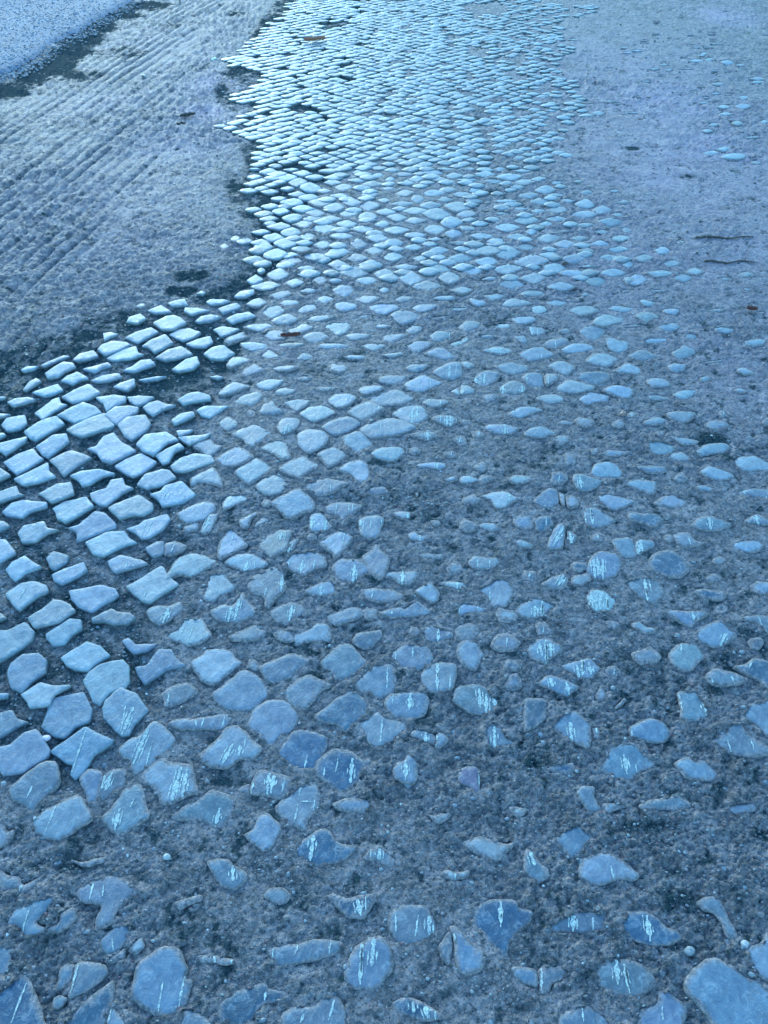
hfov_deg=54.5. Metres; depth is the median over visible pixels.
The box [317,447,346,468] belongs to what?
cobblestone
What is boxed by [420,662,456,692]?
cobblestone
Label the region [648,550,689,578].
cobblestone
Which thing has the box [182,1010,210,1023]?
cobblestone
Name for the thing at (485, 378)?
cobblestone
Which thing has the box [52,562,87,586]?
cobblestone
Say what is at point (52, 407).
cobblestone
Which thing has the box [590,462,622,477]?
cobblestone
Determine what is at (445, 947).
cobblestone
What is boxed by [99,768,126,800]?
cobblestone
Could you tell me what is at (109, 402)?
cobblestone
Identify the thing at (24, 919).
cobblestone
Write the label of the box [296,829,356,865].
cobblestone
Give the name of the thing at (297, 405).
cobblestone
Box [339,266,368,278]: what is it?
cobblestone
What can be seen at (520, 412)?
cobblestone
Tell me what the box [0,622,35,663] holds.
cobblestone
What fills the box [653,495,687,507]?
cobblestone
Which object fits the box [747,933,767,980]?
cobblestone
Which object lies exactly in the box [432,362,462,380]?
cobblestone
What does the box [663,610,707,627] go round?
cobblestone
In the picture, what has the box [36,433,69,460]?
cobblestone
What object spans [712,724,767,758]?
cobblestone
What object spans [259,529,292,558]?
cobblestone
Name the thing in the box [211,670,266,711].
cobblestone
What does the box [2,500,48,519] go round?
cobblestone
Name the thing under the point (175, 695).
cobblestone
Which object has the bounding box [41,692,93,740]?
cobblestone
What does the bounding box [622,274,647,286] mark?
cobblestone
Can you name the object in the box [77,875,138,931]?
cobblestone
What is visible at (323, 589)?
cobblestone
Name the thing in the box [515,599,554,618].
cobblestone
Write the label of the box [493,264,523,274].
cobblestone
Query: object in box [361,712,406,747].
cobblestone
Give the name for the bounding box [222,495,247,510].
cobblestone
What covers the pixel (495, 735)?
cobblestone
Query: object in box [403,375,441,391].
cobblestone
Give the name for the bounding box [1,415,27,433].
cobblestone
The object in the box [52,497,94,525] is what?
cobblestone
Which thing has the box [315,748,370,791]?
cobblestone
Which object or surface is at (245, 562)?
cobblestone
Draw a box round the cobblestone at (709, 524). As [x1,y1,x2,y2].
[690,516,731,531]
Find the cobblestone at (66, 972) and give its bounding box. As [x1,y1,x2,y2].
[56,963,74,990]
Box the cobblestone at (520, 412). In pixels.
[508,406,542,418]
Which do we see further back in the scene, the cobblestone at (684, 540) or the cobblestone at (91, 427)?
the cobblestone at (91, 427)
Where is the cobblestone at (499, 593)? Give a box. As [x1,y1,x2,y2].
[480,580,513,607]
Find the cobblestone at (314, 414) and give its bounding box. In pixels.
[299,405,335,422]
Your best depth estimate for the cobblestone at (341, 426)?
2.30 m
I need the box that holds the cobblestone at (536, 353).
[519,347,553,361]
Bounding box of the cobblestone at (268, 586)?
[247,566,286,608]
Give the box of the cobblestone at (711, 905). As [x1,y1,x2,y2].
[695,896,737,938]
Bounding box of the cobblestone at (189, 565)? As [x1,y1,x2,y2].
[165,553,216,579]
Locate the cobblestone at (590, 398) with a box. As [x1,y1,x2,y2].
[579,392,608,405]
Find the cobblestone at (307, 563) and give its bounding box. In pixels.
[285,552,327,576]
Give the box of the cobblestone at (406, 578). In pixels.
[384,570,419,585]
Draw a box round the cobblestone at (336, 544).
[319,531,353,560]
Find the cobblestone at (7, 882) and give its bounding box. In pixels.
[0,870,43,893]
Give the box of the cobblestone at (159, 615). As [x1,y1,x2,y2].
[146,602,182,625]
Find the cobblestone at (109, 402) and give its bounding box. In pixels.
[96,395,126,412]
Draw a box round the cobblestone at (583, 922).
[552,912,604,933]
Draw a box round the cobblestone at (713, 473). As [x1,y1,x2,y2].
[699,466,734,480]
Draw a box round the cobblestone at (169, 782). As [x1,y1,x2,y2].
[141,758,198,805]
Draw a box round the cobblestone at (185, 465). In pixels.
[170,453,214,474]
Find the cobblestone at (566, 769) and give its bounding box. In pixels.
[548,763,574,775]
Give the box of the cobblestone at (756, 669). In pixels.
[732,658,767,688]
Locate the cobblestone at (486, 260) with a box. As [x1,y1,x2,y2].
[472,256,498,265]
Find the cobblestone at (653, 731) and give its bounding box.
[628,718,670,743]
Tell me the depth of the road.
5.31 m
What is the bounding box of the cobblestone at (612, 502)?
[598,494,635,509]
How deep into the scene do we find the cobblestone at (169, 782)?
1.53 m
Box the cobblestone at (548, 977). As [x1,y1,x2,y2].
[538,965,566,994]
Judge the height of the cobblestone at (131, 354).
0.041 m
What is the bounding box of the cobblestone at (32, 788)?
[8,761,60,809]
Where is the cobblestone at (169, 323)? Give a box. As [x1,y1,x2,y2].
[153,315,186,332]
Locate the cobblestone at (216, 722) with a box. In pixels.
[167,714,230,730]
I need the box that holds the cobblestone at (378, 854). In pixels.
[363,845,394,867]
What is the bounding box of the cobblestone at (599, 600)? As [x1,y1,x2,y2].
[586,589,615,611]
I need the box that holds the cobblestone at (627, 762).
[600,742,654,779]
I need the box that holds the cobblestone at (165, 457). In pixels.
[155,443,184,466]
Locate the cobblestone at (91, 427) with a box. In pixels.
[66,413,115,439]
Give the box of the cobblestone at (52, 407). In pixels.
[35,397,67,419]
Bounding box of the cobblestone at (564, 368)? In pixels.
[548,361,575,375]
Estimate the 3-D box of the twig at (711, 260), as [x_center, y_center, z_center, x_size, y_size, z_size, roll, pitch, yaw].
[1.392,-1.008,2.995,0.204,0.009,0.026,0,47,0]
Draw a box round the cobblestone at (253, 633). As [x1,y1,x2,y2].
[228,625,266,641]
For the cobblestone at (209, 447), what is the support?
on the ground
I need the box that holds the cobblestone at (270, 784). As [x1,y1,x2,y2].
[250,769,291,799]
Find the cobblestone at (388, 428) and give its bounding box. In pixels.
[359,418,415,438]
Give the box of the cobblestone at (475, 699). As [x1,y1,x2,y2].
[452,684,497,715]
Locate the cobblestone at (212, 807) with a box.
[171,789,235,827]
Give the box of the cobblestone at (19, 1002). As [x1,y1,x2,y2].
[0,974,45,1023]
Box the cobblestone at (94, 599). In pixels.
[69,585,119,613]
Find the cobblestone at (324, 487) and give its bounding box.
[305,478,348,496]
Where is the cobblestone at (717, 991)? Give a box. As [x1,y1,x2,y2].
[682,958,767,1023]
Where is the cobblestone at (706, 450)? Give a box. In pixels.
[696,443,729,457]
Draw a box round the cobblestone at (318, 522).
[309,513,332,532]
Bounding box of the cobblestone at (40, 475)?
[14,463,56,487]
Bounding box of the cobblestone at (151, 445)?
[136,432,179,458]
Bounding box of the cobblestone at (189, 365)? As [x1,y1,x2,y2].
[172,356,200,373]
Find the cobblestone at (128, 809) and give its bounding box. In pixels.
[101,784,149,835]
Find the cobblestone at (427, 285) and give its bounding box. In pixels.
[418,280,441,289]
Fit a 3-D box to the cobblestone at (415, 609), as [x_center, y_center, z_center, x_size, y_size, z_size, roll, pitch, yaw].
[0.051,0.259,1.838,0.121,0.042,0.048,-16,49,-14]
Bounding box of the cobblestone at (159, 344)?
[142,334,173,354]
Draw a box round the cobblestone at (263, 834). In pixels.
[244,813,280,851]
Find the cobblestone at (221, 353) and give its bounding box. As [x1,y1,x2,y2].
[204,345,234,361]
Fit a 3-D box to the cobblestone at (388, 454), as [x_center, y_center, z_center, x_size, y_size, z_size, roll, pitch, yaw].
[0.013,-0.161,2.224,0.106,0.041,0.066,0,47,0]
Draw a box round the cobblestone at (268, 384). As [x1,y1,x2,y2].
[255,379,285,390]
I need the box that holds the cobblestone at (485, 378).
[474,370,500,386]
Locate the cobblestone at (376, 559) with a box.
[362,545,390,580]
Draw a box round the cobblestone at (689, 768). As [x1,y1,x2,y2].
[673,757,717,781]
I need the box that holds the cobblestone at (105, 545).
[85,531,137,558]
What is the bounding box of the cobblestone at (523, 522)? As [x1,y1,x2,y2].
[512,515,532,529]
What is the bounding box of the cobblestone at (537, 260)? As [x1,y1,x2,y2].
[514,255,548,267]
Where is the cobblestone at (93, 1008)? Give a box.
[66,981,115,1023]
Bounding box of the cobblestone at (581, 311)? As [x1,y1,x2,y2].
[568,306,599,316]
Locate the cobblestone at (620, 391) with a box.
[602,385,634,398]
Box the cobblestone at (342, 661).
[320,644,366,680]
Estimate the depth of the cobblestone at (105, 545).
1.98 m
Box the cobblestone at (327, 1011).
[281,996,345,1023]
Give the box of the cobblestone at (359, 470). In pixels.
[338,460,370,482]
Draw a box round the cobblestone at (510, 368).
[493,362,528,375]
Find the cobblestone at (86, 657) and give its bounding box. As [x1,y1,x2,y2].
[61,641,110,672]
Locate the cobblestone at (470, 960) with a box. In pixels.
[450,925,485,975]
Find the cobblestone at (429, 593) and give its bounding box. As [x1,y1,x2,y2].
[415,583,439,603]
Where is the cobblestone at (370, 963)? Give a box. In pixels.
[344,935,393,990]
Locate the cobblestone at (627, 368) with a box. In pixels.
[612,362,641,374]
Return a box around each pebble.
[42,735,50,740]
[163,853,170,859]
[684,946,694,955]
[740,940,748,947]
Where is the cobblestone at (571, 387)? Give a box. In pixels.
[557,380,595,393]
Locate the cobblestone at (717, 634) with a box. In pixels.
[694,620,736,648]
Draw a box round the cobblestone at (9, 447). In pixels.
[0,437,28,456]
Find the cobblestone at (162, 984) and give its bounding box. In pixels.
[130,946,192,1015]
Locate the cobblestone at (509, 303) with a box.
[502,299,532,307]
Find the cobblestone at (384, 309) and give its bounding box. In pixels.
[369,304,398,315]
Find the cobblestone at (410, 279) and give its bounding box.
[398,271,423,287]
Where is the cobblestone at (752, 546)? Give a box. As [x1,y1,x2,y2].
[733,540,764,552]
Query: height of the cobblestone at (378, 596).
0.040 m
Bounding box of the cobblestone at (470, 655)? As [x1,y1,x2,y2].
[456,640,484,671]
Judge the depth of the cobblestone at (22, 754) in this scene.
1.57 m
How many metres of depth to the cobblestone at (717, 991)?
1.28 m
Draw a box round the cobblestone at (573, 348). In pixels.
[561,343,593,353]
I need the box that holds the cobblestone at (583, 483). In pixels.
[572,474,601,491]
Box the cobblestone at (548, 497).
[534,488,559,508]
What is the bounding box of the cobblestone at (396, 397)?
[369,389,412,406]
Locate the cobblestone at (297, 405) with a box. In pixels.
[283,399,312,411]
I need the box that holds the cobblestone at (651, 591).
[627,578,664,604]
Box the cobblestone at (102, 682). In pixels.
[83,659,130,706]
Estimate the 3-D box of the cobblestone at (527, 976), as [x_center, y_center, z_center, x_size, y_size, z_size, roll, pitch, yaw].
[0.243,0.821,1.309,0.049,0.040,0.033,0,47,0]
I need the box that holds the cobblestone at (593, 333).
[580,326,604,340]
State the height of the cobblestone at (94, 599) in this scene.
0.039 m
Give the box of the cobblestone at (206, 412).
[197,406,228,418]
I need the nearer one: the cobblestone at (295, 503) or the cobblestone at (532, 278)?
the cobblestone at (295, 503)
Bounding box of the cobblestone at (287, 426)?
[277,418,300,434]
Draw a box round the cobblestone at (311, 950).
[267,939,342,965]
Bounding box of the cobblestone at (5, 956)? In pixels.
[0,947,12,973]
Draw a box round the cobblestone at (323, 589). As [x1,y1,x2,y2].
[304,581,335,596]
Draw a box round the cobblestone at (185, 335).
[169,328,200,342]
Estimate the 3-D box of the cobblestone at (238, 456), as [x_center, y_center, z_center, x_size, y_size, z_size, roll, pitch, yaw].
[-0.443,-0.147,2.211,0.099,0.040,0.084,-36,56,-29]
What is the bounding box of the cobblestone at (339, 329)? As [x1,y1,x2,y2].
[324,323,350,335]
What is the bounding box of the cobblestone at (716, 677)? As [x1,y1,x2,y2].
[705,668,744,686]
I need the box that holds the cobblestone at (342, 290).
[332,285,354,296]
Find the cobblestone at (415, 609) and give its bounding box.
[379,601,429,618]
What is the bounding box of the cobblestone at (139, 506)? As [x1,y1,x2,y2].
[108,495,153,521]
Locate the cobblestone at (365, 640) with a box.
[352,630,381,649]
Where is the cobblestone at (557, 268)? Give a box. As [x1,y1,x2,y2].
[543,263,566,275]
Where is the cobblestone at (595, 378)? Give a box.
[577,371,610,384]
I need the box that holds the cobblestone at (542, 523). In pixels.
[534,516,553,530]
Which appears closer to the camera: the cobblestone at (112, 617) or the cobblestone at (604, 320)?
the cobblestone at (112, 617)
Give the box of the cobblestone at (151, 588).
[126,566,178,605]
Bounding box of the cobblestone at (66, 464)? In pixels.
[50,450,91,478]
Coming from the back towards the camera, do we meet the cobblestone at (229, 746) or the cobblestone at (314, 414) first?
the cobblestone at (314, 414)
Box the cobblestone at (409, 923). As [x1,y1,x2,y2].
[388,904,435,943]
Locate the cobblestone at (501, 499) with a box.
[481,491,522,508]
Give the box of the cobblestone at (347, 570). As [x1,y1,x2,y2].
[332,558,368,582]
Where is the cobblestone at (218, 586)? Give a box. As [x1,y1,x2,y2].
[201,574,235,601]
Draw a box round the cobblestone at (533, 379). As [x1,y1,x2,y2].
[521,372,543,387]
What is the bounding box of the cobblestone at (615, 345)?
[605,337,629,352]
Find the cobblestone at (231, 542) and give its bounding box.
[217,530,247,560]
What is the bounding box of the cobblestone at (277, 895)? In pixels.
[263,887,290,904]
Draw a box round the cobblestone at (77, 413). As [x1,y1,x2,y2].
[57,402,101,424]
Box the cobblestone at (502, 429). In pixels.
[483,424,518,434]
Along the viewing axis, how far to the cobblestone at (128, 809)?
1.49 m
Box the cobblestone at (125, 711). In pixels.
[102,687,148,738]
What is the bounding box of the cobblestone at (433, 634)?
[424,625,453,641]
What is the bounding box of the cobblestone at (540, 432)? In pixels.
[523,426,555,438]
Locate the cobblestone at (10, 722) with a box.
[0,710,29,739]
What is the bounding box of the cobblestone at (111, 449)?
[88,433,136,465]
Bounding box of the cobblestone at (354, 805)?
[332,797,369,813]
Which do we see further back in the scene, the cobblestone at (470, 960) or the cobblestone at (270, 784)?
the cobblestone at (270, 784)
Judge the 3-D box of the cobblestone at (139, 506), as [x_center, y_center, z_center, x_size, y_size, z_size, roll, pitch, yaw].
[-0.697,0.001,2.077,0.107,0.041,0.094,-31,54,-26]
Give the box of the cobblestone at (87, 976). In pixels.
[68,961,108,998]
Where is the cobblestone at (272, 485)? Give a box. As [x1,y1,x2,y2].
[255,475,286,496]
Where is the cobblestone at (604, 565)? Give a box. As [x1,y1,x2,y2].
[586,551,622,580]
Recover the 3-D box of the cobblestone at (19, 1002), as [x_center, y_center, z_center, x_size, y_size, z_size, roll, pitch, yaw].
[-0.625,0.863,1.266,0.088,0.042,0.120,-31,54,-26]
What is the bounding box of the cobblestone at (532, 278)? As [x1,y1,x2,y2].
[519,272,547,284]
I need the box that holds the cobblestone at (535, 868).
[523,849,549,883]
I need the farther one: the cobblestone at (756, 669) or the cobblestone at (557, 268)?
the cobblestone at (557, 268)
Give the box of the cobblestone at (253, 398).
[235,391,261,405]
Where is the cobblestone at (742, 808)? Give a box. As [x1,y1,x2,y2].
[726,804,755,814]
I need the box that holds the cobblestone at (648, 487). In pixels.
[623,479,658,495]
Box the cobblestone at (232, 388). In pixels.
[218,382,249,397]
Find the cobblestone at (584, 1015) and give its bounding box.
[558,1006,608,1023]
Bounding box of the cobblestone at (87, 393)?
[62,384,100,405]
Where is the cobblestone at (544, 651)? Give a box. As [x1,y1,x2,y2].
[527,638,562,664]
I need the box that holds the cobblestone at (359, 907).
[326,893,375,919]
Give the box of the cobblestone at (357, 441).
[341,431,374,451]
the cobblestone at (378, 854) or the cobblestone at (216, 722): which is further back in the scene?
the cobblestone at (216, 722)
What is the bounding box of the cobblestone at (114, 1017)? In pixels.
[107,1009,123,1023]
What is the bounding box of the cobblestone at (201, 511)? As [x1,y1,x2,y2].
[177,501,216,523]
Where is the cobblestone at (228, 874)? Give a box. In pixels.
[207,858,247,890]
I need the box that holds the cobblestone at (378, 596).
[359,588,402,603]
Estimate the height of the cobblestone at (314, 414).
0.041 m
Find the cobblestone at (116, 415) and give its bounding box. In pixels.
[105,406,139,426]
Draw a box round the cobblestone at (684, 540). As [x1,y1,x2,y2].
[673,532,705,548]
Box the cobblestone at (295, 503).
[271,488,315,519]
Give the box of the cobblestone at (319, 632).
[294,623,330,645]
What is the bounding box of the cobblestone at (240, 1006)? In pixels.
[217,983,285,1023]
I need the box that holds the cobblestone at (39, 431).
[24,416,65,442]
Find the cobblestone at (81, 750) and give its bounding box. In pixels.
[51,727,115,780]
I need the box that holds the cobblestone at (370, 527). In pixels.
[358,515,383,540]
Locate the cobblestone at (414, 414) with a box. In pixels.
[392,405,427,422]
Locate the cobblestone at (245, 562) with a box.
[224,553,267,571]
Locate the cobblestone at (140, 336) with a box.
[125,327,158,343]
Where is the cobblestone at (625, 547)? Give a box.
[612,537,636,558]
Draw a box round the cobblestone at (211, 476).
[190,467,223,488]
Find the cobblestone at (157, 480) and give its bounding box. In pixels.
[137,469,176,490]
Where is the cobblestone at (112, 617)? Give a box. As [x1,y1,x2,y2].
[91,609,135,626]
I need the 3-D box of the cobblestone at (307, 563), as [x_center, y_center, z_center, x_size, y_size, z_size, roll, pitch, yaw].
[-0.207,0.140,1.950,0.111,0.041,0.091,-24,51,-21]
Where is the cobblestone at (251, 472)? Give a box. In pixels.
[234,458,270,485]
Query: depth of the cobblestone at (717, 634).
1.78 m
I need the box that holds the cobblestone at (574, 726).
[554,711,591,748]
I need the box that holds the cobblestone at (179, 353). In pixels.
[155,346,192,362]
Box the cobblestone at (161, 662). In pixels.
[135,649,185,685]
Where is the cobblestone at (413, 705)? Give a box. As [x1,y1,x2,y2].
[384,692,429,718]
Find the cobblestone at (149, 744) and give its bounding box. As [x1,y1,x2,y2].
[118,721,175,773]
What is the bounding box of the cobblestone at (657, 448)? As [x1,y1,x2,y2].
[649,441,674,454]
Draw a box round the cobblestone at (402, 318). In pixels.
[391,310,419,325]
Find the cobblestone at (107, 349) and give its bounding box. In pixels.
[97,341,131,357]
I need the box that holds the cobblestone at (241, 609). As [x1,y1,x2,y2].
[209,592,254,622]
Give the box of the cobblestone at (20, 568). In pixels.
[6,556,42,582]
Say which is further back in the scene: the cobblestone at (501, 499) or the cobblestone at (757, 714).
the cobblestone at (501, 499)
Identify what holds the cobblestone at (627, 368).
on the ground
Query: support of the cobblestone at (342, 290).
on the ground
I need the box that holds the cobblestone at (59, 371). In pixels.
[45,362,76,380]
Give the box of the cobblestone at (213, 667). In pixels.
[190,648,241,685]
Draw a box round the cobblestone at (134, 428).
[118,415,151,442]
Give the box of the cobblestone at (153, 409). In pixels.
[143,401,176,417]
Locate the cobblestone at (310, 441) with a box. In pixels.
[297,429,328,453]
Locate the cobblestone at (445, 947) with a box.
[438,931,452,965]
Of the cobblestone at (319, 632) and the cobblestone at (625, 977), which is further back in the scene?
the cobblestone at (319, 632)
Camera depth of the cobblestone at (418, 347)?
2.60 m
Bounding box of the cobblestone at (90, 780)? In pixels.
[79,769,103,801]
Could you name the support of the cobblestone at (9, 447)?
on the ground
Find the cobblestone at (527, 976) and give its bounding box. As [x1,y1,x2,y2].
[511,966,537,987]
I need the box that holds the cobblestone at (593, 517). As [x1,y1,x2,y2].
[583,507,616,527]
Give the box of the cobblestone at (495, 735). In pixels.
[486,723,513,747]
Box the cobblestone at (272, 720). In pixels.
[248,699,298,743]
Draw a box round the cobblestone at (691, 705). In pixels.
[676,691,707,721]
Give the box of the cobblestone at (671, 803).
[638,796,690,810]
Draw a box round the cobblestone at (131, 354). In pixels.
[107,346,143,362]
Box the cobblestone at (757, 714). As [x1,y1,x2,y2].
[745,701,767,737]
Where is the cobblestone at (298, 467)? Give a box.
[278,456,318,478]
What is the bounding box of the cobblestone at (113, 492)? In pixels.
[90,478,133,508]
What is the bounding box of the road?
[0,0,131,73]
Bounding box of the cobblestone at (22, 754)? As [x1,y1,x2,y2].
[0,729,51,776]
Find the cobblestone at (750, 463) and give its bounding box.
[735,456,767,471]
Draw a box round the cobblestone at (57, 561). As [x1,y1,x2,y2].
[46,551,69,571]
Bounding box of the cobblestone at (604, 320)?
[592,314,624,327]
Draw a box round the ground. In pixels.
[0,0,767,1023]
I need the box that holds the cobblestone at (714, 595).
[693,589,728,601]
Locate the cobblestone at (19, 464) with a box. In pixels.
[4,449,44,476]
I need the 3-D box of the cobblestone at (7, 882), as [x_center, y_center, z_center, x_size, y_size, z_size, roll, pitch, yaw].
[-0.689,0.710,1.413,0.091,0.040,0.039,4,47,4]
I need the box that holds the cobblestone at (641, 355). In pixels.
[628,350,657,360]
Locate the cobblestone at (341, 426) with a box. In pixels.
[322,416,360,435]
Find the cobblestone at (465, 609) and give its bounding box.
[459,604,485,616]
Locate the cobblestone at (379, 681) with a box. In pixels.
[355,664,396,699]
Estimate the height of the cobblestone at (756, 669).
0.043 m
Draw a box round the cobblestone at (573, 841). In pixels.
[556,826,591,857]
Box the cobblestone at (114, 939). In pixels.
[99,926,128,953]
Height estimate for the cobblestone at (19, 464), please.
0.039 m
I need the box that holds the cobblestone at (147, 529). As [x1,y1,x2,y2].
[127,514,170,541]
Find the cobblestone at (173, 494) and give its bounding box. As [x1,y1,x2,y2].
[150,481,195,508]
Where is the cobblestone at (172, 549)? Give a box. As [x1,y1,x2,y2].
[164,542,187,556]
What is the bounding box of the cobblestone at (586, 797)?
[576,786,600,811]
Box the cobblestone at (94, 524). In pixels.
[68,511,116,543]
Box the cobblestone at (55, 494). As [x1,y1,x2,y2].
[39,482,74,505]
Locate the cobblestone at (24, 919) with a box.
[7,897,53,934]
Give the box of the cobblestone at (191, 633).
[167,618,211,646]
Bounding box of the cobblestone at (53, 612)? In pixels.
[28,599,75,629]
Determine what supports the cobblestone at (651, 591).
on the ground
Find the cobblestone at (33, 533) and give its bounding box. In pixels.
[18,521,58,544]
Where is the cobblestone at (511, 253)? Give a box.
[494,247,520,259]
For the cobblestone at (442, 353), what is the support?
on the ground
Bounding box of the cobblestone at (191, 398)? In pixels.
[177,392,211,406]
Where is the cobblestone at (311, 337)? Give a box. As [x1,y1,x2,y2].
[302,332,328,342]
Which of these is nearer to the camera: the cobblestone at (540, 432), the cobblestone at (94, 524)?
the cobblestone at (94, 524)
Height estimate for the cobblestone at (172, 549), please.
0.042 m
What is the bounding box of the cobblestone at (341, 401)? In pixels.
[328,393,356,408]
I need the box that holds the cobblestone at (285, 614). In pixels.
[269,602,305,625]
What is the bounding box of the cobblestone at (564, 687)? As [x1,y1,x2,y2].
[538,675,579,696]
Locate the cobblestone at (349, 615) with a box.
[327,607,362,626]
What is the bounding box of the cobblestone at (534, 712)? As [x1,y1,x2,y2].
[523,698,546,732]
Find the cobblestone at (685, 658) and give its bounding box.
[668,643,703,672]
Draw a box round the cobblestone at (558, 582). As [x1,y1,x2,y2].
[541,574,567,589]
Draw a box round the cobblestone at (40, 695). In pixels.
[21,682,71,710]
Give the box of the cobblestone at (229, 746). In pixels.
[200,725,262,769]
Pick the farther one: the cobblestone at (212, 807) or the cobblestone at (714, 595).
the cobblestone at (714, 595)
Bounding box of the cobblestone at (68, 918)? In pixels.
[47,907,77,933]
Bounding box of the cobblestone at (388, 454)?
[371,447,405,462]
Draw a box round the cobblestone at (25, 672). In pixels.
[7,653,47,694]
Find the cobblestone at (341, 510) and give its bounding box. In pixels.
[324,502,361,518]
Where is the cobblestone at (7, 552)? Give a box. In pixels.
[0,539,17,563]
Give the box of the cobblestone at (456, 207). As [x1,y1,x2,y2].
[443,201,469,213]
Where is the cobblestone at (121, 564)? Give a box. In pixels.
[108,555,148,574]
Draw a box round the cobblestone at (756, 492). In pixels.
[739,488,767,497]
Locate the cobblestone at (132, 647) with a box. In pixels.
[122,638,156,655]
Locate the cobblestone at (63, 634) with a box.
[46,618,82,647]
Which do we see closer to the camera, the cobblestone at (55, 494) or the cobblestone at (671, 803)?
the cobblestone at (671, 803)
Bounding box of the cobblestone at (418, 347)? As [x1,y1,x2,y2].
[408,341,433,353]
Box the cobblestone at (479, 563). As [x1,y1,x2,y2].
[468,556,499,569]
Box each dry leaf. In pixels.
[176,112,194,116]
[279,332,300,336]
[302,35,324,40]
[743,305,757,309]
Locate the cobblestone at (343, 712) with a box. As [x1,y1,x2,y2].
[313,691,367,732]
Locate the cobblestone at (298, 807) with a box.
[275,782,320,831]
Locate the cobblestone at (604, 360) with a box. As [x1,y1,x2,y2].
[585,353,618,367]
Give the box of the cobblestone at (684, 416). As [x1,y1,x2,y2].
[665,411,695,422]
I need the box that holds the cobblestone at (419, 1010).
[392,997,442,1021]
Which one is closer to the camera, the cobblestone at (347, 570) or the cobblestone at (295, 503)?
the cobblestone at (347, 570)
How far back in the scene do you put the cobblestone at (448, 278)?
2.91 m
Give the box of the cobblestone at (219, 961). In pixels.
[197,955,233,965]
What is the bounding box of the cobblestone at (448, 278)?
[438,271,459,285]
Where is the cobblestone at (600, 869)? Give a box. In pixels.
[578,853,639,885]
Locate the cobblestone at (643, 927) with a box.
[623,911,681,946]
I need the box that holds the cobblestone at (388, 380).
[378,375,407,385]
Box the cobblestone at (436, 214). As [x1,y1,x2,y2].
[422,208,450,220]
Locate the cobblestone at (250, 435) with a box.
[232,425,270,446]
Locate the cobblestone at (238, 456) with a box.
[215,446,253,467]
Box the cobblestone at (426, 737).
[410,730,435,744]
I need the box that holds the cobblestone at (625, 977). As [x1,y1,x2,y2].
[596,958,654,995]
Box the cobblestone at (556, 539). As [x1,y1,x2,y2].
[547,523,565,549]
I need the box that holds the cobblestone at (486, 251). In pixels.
[476,245,500,256]
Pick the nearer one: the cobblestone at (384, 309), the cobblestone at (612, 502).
the cobblestone at (612, 502)
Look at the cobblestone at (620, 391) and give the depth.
2.42 m
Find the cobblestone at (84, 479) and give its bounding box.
[70,469,115,488]
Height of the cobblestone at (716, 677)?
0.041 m
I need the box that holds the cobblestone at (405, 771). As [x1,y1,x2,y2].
[392,754,417,785]
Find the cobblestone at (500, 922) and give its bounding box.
[474,899,532,956]
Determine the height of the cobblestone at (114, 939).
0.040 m
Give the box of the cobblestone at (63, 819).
[32,795,92,840]
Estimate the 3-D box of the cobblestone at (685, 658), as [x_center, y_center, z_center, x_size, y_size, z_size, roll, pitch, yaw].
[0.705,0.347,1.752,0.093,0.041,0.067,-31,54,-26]
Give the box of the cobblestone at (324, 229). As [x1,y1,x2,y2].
[312,225,336,233]
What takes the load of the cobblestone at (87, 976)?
on the ground
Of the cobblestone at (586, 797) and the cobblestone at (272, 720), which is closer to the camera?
the cobblestone at (586, 797)
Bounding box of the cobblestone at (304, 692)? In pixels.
[284,674,330,709]
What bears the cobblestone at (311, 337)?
on the ground
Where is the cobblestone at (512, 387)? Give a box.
[499,380,526,394]
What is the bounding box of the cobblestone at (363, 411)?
[347,401,384,420]
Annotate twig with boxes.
[695,235,753,238]
[704,259,755,263]
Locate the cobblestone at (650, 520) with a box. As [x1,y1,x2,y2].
[627,512,663,527]
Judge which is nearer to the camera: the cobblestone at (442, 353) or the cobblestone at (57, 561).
the cobblestone at (57, 561)
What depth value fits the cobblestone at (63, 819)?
1.48 m
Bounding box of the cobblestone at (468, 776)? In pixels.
[457,766,479,791]
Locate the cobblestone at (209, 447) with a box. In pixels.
[192,439,222,456]
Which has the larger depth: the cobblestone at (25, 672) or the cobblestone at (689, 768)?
the cobblestone at (25, 672)
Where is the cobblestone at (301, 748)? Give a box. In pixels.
[279,729,327,767]
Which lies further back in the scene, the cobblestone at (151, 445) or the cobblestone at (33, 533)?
the cobblestone at (151, 445)
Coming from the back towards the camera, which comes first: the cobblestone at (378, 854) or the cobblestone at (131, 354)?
the cobblestone at (131, 354)
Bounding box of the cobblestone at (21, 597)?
[5,581,49,612]
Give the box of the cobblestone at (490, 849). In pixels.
[463,836,513,861]
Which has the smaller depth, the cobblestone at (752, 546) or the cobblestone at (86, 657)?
the cobblestone at (86, 657)
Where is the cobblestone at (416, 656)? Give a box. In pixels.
[392,643,433,669]
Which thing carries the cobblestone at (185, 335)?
on the ground
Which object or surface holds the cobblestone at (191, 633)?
on the ground
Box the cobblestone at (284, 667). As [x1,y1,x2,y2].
[258,653,308,683]
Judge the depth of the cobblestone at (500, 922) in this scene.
1.36 m
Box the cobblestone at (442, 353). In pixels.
[423,348,454,359]
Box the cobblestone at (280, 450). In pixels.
[257,441,291,460]
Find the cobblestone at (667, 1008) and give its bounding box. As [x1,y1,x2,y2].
[637,990,686,1023]
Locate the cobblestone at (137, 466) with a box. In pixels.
[114,453,157,479]
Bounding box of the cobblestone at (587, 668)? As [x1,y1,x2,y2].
[562,658,600,678]
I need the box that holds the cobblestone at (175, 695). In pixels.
[160,682,198,707]
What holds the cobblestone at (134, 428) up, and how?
on the ground
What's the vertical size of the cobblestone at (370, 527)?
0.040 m
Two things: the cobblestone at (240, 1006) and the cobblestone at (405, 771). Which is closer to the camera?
the cobblestone at (240, 1006)

